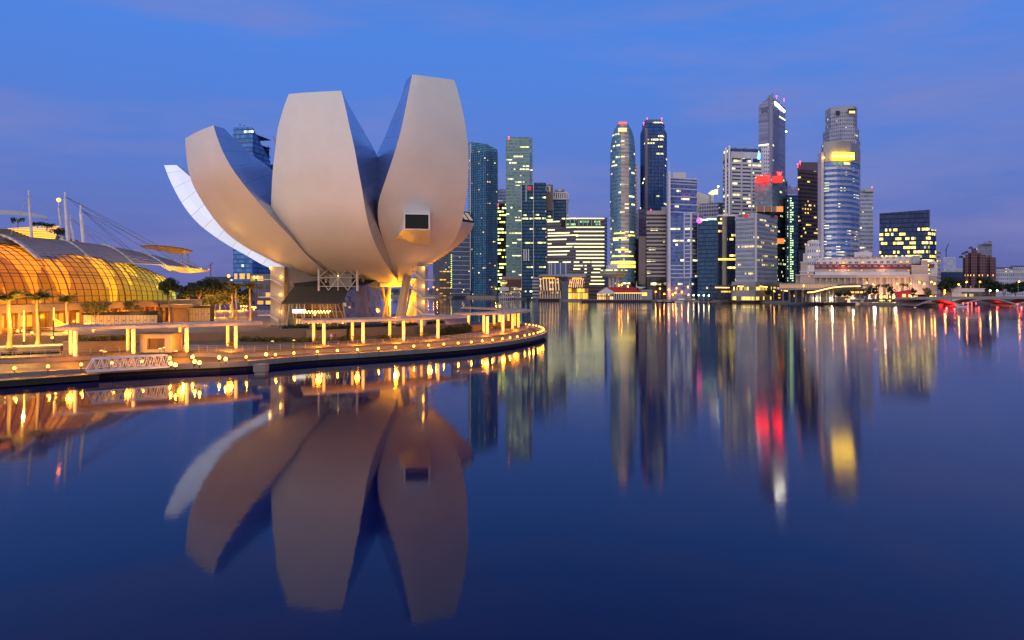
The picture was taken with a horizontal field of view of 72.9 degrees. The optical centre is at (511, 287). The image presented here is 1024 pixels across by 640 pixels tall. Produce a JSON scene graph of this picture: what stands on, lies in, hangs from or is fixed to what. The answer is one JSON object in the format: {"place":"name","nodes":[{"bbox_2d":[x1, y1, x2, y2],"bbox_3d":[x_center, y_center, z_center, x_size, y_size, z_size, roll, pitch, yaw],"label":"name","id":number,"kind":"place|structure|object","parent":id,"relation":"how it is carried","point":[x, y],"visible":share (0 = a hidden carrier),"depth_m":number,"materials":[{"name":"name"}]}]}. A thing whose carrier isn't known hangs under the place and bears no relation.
{"place":"outdoors","nodes":[
{"label":"outdoors","id":0,"kind":"place"},
{"bbox_2d":[0,210,46,219],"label":"canopy","id":1,"kind":"object","parent":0,"point":[9,212],"visible":1,"depth_m":200.00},
{"bbox_2d":[0,226,78,242],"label":"louvre wall","id":2,"kind":"structure","parent":0,"point":[21,232],"depth_m":207.00,"materials":[{"name":"orange"}]},
{"bbox_2d":[139,244,192,262],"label":"fan canopy","id":3,"kind":"object","parent":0,"point":[175,250],"visible":0.86,"depth_m":255.82,"materials":[{"name":"grey metal"}]},
{"bbox_2d":[0,295,466,335],"bbox_3d":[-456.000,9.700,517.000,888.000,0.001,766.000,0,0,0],"label":"plaza","id":4,"kind":"structure","parent":0,"point":[266,325],"depth_m":170.26,"materials":[{"name":"concrete"}]},
{"bbox_2d":[52,292,82,331],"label":"palm tree","id":5,"kind":"object","parent":4,"relation":"on","point":[68,298],"visible":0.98,"depth_m":153.50,"materials":[{"name":"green plant"}]},
{"bbox_2d":[80,299,111,323],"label":"tree","id":6,"kind":"object","parent":4,"relation":"on","point":[93,305],"visible":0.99,"depth_m":163.10,"materials":[{"name":"green plant"}]},
{"bbox_2d":[0,233,208,334],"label":"glass vault hall","id":7,"kind":"structure","parent":4,"relation":"on","point":[114,276],"depth_m":175.03,"materials":[{"name":"yellow"}]},
{"bbox_2d":[10,190,106,242],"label":"mast","id":8,"kind":"object","parent":7,"relation":"on","point":[30,219],"visible":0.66,"depth_m":195.76,"materials":[{"name":"metal"}]},
{"bbox_2d":[79,205,180,259],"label":"mast","id":9,"kind":"object","parent":7,"relation":"on","point":[83,240],"visible":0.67,"depth_m":198.21,"materials":[{"name":"metal"}]},
{"bbox_2d":[64,192,196,265],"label":"mast","id":10,"kind":"object","parent":7,"relation":"on","point":[67,232],"visible":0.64,"depth_m":198.06,"materials":[{"name":"metal"}]},
{"bbox_2d":[81,310,163,324],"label":"panel wall","id":11,"kind":"structure","parent":4,"relation":"on","point":[124,317],"depth_m":169.95,"materials":[{"name":"metal"}]},
{"bbox_2d":[123,299,139,310],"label":"tree","id":12,"kind":"object","parent":4,"relation":"on","point":[128,305],"visible":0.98,"depth_m":179.38,"materials":[{"name":"green plant"}]},
{"bbox_2d":[157,277,181,321],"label":"tree","id":13,"kind":"object","parent":4,"relation":"on","point":[171,283],"visible":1,"depth_m":190.65,"materials":[{"name":"green plant"}]},
{"bbox_2d":[160,304,192,322],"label":"service pavilion","id":14,"kind":"structure","parent":4,"relation":"on","point":[179,312],"depth_m":194.98,"materials":[{"name":"concrete"}]},
{"bbox_2d":[178,283,199,298],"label":"tree","id":15,"kind":"object","parent":4,"relation":"on","point":[189,291],"visible":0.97,"depth_m":265.88,"materials":[{"name":"green plant"}]},
{"bbox_2d":[185,279,215,298],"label":"tree","id":16,"kind":"object","parent":4,"relation":"on","point":[205,286],"visible":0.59,"depth_m":281.06,"materials":[{"name":"green plant"}]},
{"bbox_2d":[188,305,214,321],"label":"panel wall","id":17,"kind":"structure","parent":4,"relation":"on","point":[202,313],"depth_m":202.32,"materials":[{"name":"metal"}]},
{"bbox_2d":[201,278,224,304],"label":"tree","id":18,"kind":"object","parent":4,"relation":"on","point":[217,286],"visible":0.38,"depth_m":291.11,"materials":[{"name":"green plant"}]},
{"bbox_2d":[205,294,221,316],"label":"tree","id":19,"kind":"object","parent":4,"relation":"on","point":[211,299],"visible":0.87,"depth_m":235.04,"materials":[{"name":"green plant"}]},
{"bbox_2d":[216,294,231,316],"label":"tree","id":20,"kind":"object","parent":4,"relation":"on","point":[226,299],"visible":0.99,"depth_m":235.62,"materials":[{"name":"green plant"}]},
{"bbox_2d":[226,281,245,319],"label":"palm tree","id":21,"kind":"object","parent":4,"relation":"on","point":[235,286],"visible":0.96,"depth_m":213.45,"materials":[{"name":"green plant"}]},
{"bbox_2d":[240,281,260,320],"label":"palm tree","id":22,"kind":"object","parent":4,"relation":"on","point":[249,285],"visible":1,"depth_m":203.11,"materials":[{"name":"green plant"}]},
{"bbox_2d":[257,267,287,324],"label":"stair tower","id":23,"kind":"structure","parent":4,"relation":"on","point":[278,292],"depth_m":181.00,"materials":[{"name":"grey concrete"}]},
{"bbox_2d":[164,75,474,324],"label":"museum building","id":24,"kind":"structure","parent":4,"relation":"on","point":[333,191],"depth_m":161.67,"materials":[{"name":"white metal"}]},
{"bbox_2d":[278,279,380,326],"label":"entrance pavilion","id":25,"kind":"structure","parent":4,"relation":"on","point":[308,300],"depth_m":178.49,"materials":[{"name":"glass"}]},
{"bbox_2d":[318,269,363,290],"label":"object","id":26,"kind":"structure","parent":25,"relation":"on","point":[338,279],"depth_m":178.03,"materials":[{"name":"metal"}]},
{"bbox_2d":[0,321,528,357],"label":"promenade railing","id":27,"kind":"object","parent":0,"point":[254,349],"visible":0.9,"depth_m":130.36,"materials":[{"name":"metal"}]},
{"bbox_2d":[1,321,528,357],"bbox_3d":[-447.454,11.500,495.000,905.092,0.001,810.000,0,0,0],"label":"promenade","id":28,"kind":"structure","parent":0,"point":[221,346],"depth_m":143.66,"materials":[{"name":"stone"}]},
{"bbox_2d":[0,343,62,352],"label":"planter wall","id":29,"kind":"structure","parent":28,"relation":"on","point":[21,348],"depth_m":124.52,"materials":[{"name":"concrete"}]},
{"bbox_2d":[0,287,32,347],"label":"palm tree","id":30,"kind":"object","parent":29,"relation":"on","point":[11,295],"visible":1,"depth_m":121.62,"materials":[{"name":"plant"}]},
{"bbox_2d":[14,287,62,344],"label":"palm tree","id":31,"kind":"object","parent":29,"relation":"on","point":[40,294],"visible":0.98,"depth_m":126.12,"materials":[{"name":"plant"}]},
{"bbox_2d":[1,351,61,355],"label":"ground cover","id":32,"kind":"object","parent":28,"relation":"on","point":[39,352],"visible":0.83,"depth_m":119.65,"materials":[{"name":"green plant"}]},
{"bbox_2d":[62,340,130,352],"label":"planter wall","id":33,"kind":"structure","parent":28,"relation":"on","point":[93,346],"depth_m":125.48,"materials":[{"name":"stone"}]},
{"bbox_2d":[66,334,136,341],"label":"planter shrub","id":34,"kind":"object","parent":33,"relation":"in","point":[101,338],"visible":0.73,"depth_m":126.89,"materials":[{"name":"green plant"}]},
{"bbox_2d":[54,320,262,356],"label":"pergola","id":35,"kind":"object","parent":28,"relation":"on","point":[73,343],"visible":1,"depth_m":124.18,"materials":[{"name":"beige"}]},
{"bbox_2d":[136,332,184,352],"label":"kiosk","id":36,"kind":"object","parent":28,"relation":"on","point":[151,342],"visible":0.98,"depth_m":123.71,"materials":[{"name":"concrete"}]},
{"bbox_2d":[0,322,468,344],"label":"plaza riser","id":37,"kind":"object","parent":28,"relation":"on","point":[217,336],"visible":0.36,"depth_m":153.72,"materials":[{"name":"stone"}]},
{"bbox_2d":[238,335,311,341],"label":"hedge","id":38,"kind":"object","parent":28,"relation":"on","point":[266,339],"visible":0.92,"depth_m":148.36,"materials":[{"name":"green plant"}]},
{"bbox_2d":[306,329,346,338],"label":"planter wall","id":39,"kind":"structure","parent":28,"relation":"on","point":[340,332],"depth_m":158.38,"materials":[{"name":"stone"}]},
{"bbox_2d":[347,326,386,336],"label":"planter wall","id":40,"kind":"structure","parent":28,"relation":"on","point":[357,331],"depth_m":164.21,"materials":[{"name":"stone"}]},
{"bbox_2d":[301,315,467,344],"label":"pergola","id":41,"kind":"object","parent":28,"relation":"on","point":[363,320],"visible":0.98,"depth_m":148.55,"materials":[{"name":"beige"}]},
{"bbox_2d":[387,323,442,327],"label":"planter wall","id":42,"kind":"structure","parent":28,"relation":"on","point":[411,325],"depth_m":174.33,"materials":[{"name":"stone"}]},
{"bbox_2d":[440,323,471,335],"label":"hedge","id":43,"kind":"object","parent":28,"relation":"on","point":[449,330],"visible":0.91,"depth_m":172.77,"materials":[{"name":"green plant"}]},
{"bbox_2d":[453,307,529,332],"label":"pergola","id":44,"kind":"object","parent":28,"relation":"on","point":[513,312],"visible":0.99,"depth_m":190.49,"materials":[{"name":"beige"}]},
{"bbox_2d":[471,319,516,331],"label":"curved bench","id":45,"kind":"object","parent":28,"relation":"on","point":[477,327],"visible":0.6,"depth_m":195.55,"materials":[{"name":"stone"}]},
{"bbox_2d":[0,326,544,372],"bbox_3d":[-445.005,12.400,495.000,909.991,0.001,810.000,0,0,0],"label":"boardwalk","id":46,"kind":"structure","parent":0,"point":[37,366],"depth_m":118.58,"materials":[{"name":"wood"}]},
{"bbox_2d":[0,328,529,359],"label":"promenade riser","id":47,"kind":"object","parent":46,"relation":"on","point":[257,351],"visible":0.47,"depth_m":126.29,"materials":[{"name":"stone"}]},
{"bbox_2d":[0,327,532,363],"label":"promenade step","id":48,"kind":"object","parent":46,"relation":"on","point":[36,360],"visible":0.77,"depth_m":125.87,"materials":[{"name":"concrete"}]},
{"bbox_2d":[410,266,434,325],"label":"stair tower","id":49,"kind":"structure","parent":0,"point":[421,308],"depth_m":178.00,"materials":[{"name":"concrete"}]},
{"bbox_2d":[433,251,451,294],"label":"apartment tower","id":50,"kind":"structure","parent":0,"point":[443,263],"depth_m":1060.00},
{"bbox_2d":[498,189,505,202],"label":"office tower","id":51,"kind":"structure","parent":0,"point":[501,195],"depth_m":1120.00,"materials":[{"name":"blue metal"}]},
{"bbox_2d":[0,297,1023,639],"bbox_3d":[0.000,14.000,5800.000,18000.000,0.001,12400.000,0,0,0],"label":"water","id":52,"kind":"structure","parent":0,"point":[680,471],"depth_m":48.66,"materials":[{"name":"blue liquid"}]},
{"bbox_2d":[0,372,99,386],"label":"pontoon","id":53,"kind":"object","parent":52,"relation":"on","point":[36,380],"visible":0.89,"depth_m":100.67,"materials":[{"name":"concrete"}]},
{"bbox_2d":[85,354,172,372],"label":"gangway","id":54,"kind":"object","parent":53,"relation":"on","point":[149,366],"visible":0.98,"depth_m":107.11,"materials":[{"name":"white paint"}]},
{"bbox_2d":[253,364,268,374],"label":"mooring block","id":55,"kind":"structure","parent":52,"relation":"in","point":[260,369],"depth_m":111.13,"materials":[{"name":"concrete"}]},
{"bbox_2d":[0,326,546,377],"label":"quay wall","id":56,"kind":"structure","parent":52,"relation":"in","point":[249,364],"depth_m":124.92,"materials":[{"name":"concrete"}]},
{"bbox_2d":[499,287,520,298],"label":"waterside terrace","id":57,"kind":"structure","parent":52,"relation":"in","point":[512,295],"depth_m":852.00,"materials":[{"name":"concrete"}]},
{"bbox_2d":[580,299,651,301],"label":"pier deck","id":58,"kind":"structure","parent":52,"relation":"in","point":[616,300],"depth_m":686.00,"materials":[{"name":"concrete"}]},
{"bbox_2d":[600,265,627,286],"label":"saucer tower","id":59,"kind":"structure","parent":58,"relation":"on","point":[610,271],"depth_m":697.36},
{"bbox_2d":[597,282,642,298],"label":"pier hall","id":60,"kind":"structure","parent":58,"relation":"on","point":[620,293],"depth_m":690.59,"materials":[{"name":"white paint"}]},
{"bbox_2d":[896,296,1023,306],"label":"arched bridge","id":61,"kind":"structure","parent":52,"relation":"in","point":[993,300],"depth_m":524.11,"materials":[{"name":"concrete"}]},
{"bbox_2d":[0,0,1023,288],"label":"sky","id":62,"kind":"structure","parent":0,"point":[97,97],"materials":[{"name":"blue"}]},
{"bbox_2d":[553,189,568,220],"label":"office tower","id":63,"kind":"structure","parent":0,"point":[560,205],"depth_m":840.00,"materials":[{"name":"glass"}]},
{"bbox_2d":[176,289,1012,303],"bbox_3d":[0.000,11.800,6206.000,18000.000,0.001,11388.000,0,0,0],"label":"city ground","id":64,"kind":"structure","parent":0,"point":[865,300],"depth_m":711.45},
{"bbox_2d":[233,125,270,300],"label":"office tower","id":65,"kind":"structure","parent":64,"relation":"on","point":[249,139],"depth_m":622.91,"materials":[{"name":"blue glass"}]},
{"bbox_2d":[251,274,269,303],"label":"annex block","id":66,"kind":"structure","parent":64,"relation":"on","point":[264,285],"depth_m":500.00,"materials":[{"name":"concrete"}]},
{"bbox_2d":[176,294,495,297],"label":"beach wall","id":67,"kind":"structure","parent":64,"relation":"on","point":[438,296],"depth_m":1005.52,"materials":[{"name":"stone"}]},
{"bbox_2d":[439,271,450,295],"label":"block","id":68,"kind":"structure","parent":64,"relation":"on","point":[444,283],"depth_m":1010.00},
{"bbox_2d":[451,212,470,295],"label":"apartment tower","id":69,"kind":"structure","parent":64,"relation":"on","point":[460,268],"depth_m":987.99,"materials":[{"name":"glass"}]},
{"bbox_2d":[468,142,497,295],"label":"apartment tower","id":70,"kind":"structure","parent":64,"relation":"on","point":[482,184],"depth_m":988.87,"materials":[{"name":"blue glass"}]},
{"bbox_2d":[498,203,505,295],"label":"office tower","id":71,"kind":"structure","parent":64,"relation":"on","point":[501,239],"depth_m":1030.00,"materials":[{"name":"black"}]},
{"bbox_2d":[501,137,532,292],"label":"office tower","id":72,"kind":"structure","parent":64,"relation":"on","point":[519,152],"depth_m":900.00,"materials":[{"name":"green glass"}]},
{"bbox_2d":[532,277,538,298],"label":"stair block","id":73,"kind":"structure","parent":64,"relation":"on","point":[535,287],"depth_m":770.00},
{"bbox_2d":[521,182,552,297],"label":"office tower","id":74,"kind":"structure","parent":64,"relation":"on","point":[536,207],"depth_m":800.00,"materials":[{"name":"blue glass"}]},
{"bbox_2d":[538,274,587,300],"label":"bayfront pavilion","id":75,"kind":"structure","parent":64,"relation":"on","point":[553,287],"depth_m":735.00,"materials":[{"name":"stone"}]},
{"bbox_2d":[546,217,606,297],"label":"office block","id":76,"kind":"structure","parent":64,"relation":"on","point":[576,245],"depth_m":780.00,"materials":[{"name":"beige"}]},
{"bbox_2d":[635,164,637,238],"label":"office tower","id":77,"kind":"structure","parent":64,"relation":"on","point":[636,201],"depth_m":790.00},
{"bbox_2d":[635,239,638,289],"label":"block","id":78,"kind":"structure","parent":64,"relation":"on","point":[637,259],"depth_m":760.00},
{"bbox_2d":[667,170,702,299],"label":"office tower","id":79,"kind":"structure","parent":64,"relation":"on","point":[683,215],"depth_m":705.00,"materials":[{"name":"glass"}]},
{"bbox_2d":[697,218,716,299],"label":"office tower","id":80,"kind":"structure","parent":64,"relation":"on","point":[707,252],"depth_m":687.45,"materials":[{"name":"blue"}]},
{"bbox_2d":[717,289,787,299],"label":"waterfront hall","id":81,"kind":"structure","parent":64,"relation":"on","point":[723,294],"depth_m":660.00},
{"bbox_2d":[732,213,781,300],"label":"office tower","id":82,"kind":"structure","parent":64,"relation":"on","point":[756,248],"depth_m":648.29,"materials":[{"name":"grey glass"}]},
{"bbox_2d":[496,297,1023,306],"bbox_3d":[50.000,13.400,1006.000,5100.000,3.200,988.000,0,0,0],"label":"quay wall","id":83,"kind":"structure","parent":64,"relation":"attached to","point":[893,304],"depth_m":617.55,"materials":[{"name":"concrete"}]},
{"bbox_2d":[754,172,785,282],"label":"office tower","id":84,"kind":"structure","parent":64,"relation":"on","point":[770,194],"depth_m":676.78,"materials":[{"name":"grey"}]},
{"bbox_2d":[785,181,797,288],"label":"unfinished tower","id":85,"kind":"structure","parent":64,"relation":"on","point":[791,236],"depth_m":690.00,"materials":[{"name":"metal"}]},
{"bbox_2d":[776,283,838,302],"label":"elevated walkway","id":86,"kind":"structure","parent":64,"relation":"on","point":[800,285],"depth_m":562.60,"materials":[{"name":"concrete"}]},
{"bbox_2d":[803,240,819,274],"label":"white house","id":87,"kind":"structure","parent":64,"relation":"on","point":[811,254],"depth_m":600.00,"materials":[{"name":"concrete"}]},
{"bbox_2d":[790,290,863,301],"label":"waterfront hall","id":88,"kind":"structure","parent":64,"relation":"on","point":[842,298],"depth_m":568.00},
{"bbox_2d":[803,283,873,302],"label":"curved canopy","id":89,"kind":"object","parent":64,"relation":"on","point":[837,286],"visible":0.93,"depth_m":558.73,"materials":[{"name":"metal"}]},
{"bbox_2d":[818,141,859,257],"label":"office tower","id":90,"kind":"structure","parent":64,"relation":"on","point":[838,199],"depth_m":597.58,"materials":[{"name":"blue glass"}]},
{"bbox_2d":[796,251,937,298],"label":"hotel","id":91,"kind":"structure","parent":64,"relation":"on","point":[862,267],"depth_m":575.00,"materials":[{"name":"stone"}]},
{"bbox_2d":[937,278,951,293],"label":"tree","id":92,"kind":"object","parent":64,"relation":"on","point":[942,286],"visible":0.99,"depth_m":583.09,"materials":[{"name":"green plant"}]},
{"bbox_2d":[945,276,962,300],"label":"tree","id":93,"kind":"object","parent":64,"relation":"on","point":[955,281],"visible":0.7,"depth_m":585.63,"materials":[{"name":"green plant"}]},
{"bbox_2d":[941,285,984,301],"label":"terminal","id":94,"kind":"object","parent":64,"relation":"on","point":[958,291],"visible":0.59,"depth_m":591.00,"materials":[{"name":"grey glass"}]},
{"bbox_2d":[959,246,995,296],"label":"apartment complex","id":95,"kind":"structure","parent":64,"relation":"on","point":[975,264],"depth_m":815.00,"materials":[{"name":"brick"}]},
{"bbox_2d":[973,276,992,292],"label":"tree","id":96,"kind":"object","parent":64,"relation":"on","point":[984,280],"visible":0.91,"depth_m":638.10,"materials":[{"name":"green plant"}]},
{"bbox_2d":[1007,281,1022,295],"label":"tree","id":97,"kind":"object","parent":64,"relation":"on","point":[1016,287],"visible":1,"depth_m":622.31,"materials":[{"name":"green plant"}]},
{"bbox_2d":[610,122,635,286],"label":"office tower","id":98,"kind":"structure","parent":0,"point":[622,203],"depth_m":737.36,"materials":[{"name":"grey glass"}]},
{"bbox_2d":[639,236,645,289],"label":"blank tower","id":99,"kind":"structure","parent":0,"point":[642,260],"depth_m":726.00,"materials":[{"name":"concrete"}]},
{"bbox_2d":[638,118,666,289],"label":"office tower","id":100,"kind":"structure","parent":0,"point":[653,165],"depth_m":785.00,"materials":[{"name":"blue"}]},
{"bbox_2d":[646,207,666,298],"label":"office tower","id":101,"kind":"structure","parent":0,"point":[656,244],"depth_m":722.00,"materials":[{"name":"grey concrete"}]},
{"bbox_2d":[697,186,718,218],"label":"office block","id":102,"kind":"structure","parent":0,"point":[707,206],"depth_m":786.35,"materials":[{"name":"concrete"}]},
{"bbox_2d":[717,215,734,288],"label":"office tower","id":103,"kind":"structure","parent":0,"point":[725,249],"depth_m":684.00,"materials":[{"name":"grey concrete"}]},
{"bbox_2d":[723,145,768,214],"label":"office tower","id":104,"kind":"structure","parent":0,"point":[743,168],"depth_m":744.47,"materials":[{"name":"white concrete"}]},
{"bbox_2d":[759,93,786,177],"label":"skyscraper","id":105,"kind":"structure","parent":0,"point":[772,130],"depth_m":909.10,"materials":[{"name":"white"}]},
{"bbox_2d":[797,161,817,250],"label":"office tower","id":106,"kind":"structure","parent":0,"point":[807,201],"depth_m":724.21,"materials":[{"name":"black"}]},
{"bbox_2d":[821,106,859,151],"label":"skyscraper","id":107,"kind":"structure","parent":0,"point":[840,123],"depth_m":768.13,"materials":[{"name":"stone"}]},
{"bbox_2d":[860,187,872,298],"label":"office tower","id":108,"kind":"structure","parent":0,"point":[866,219],"depth_m":735.00,"materials":[{"name":"grey"}]},
{"bbox_2d":[879,210,935,300],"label":"office block","id":109,"kind":"structure","parent":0,"point":[908,233],"depth_m":618.18,"materials":[{"name":"glass"}]},
{"bbox_2d":[936,250,940,296],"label":"apartment block","id":110,"kind":"structure","parent":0,"point":[938,259],"depth_m":700.00,"materials":[{"name":"grey concrete"}]},
{"bbox_2d":[943,257,955,271],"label":"apartment block","id":111,"kind":"structure","parent":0,"point":[949,263],"depth_m":1100.00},
{"bbox_2d":[941,268,962,283],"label":"block","id":112,"kind":"structure","parent":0,"point":[958,273],"depth_m":900.00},
{"bbox_2d":[978,241,991,256],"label":"apartment tower","id":113,"kind":"structure","parent":0,"point":[984,248],"depth_m":900.00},
{"bbox_2d":[996,272,1023,295],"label":"civic block","id":114,"kind":"structure","parent":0,"point":[1007,277],"depth_m":820.00,"materials":[{"name":"concrete"}]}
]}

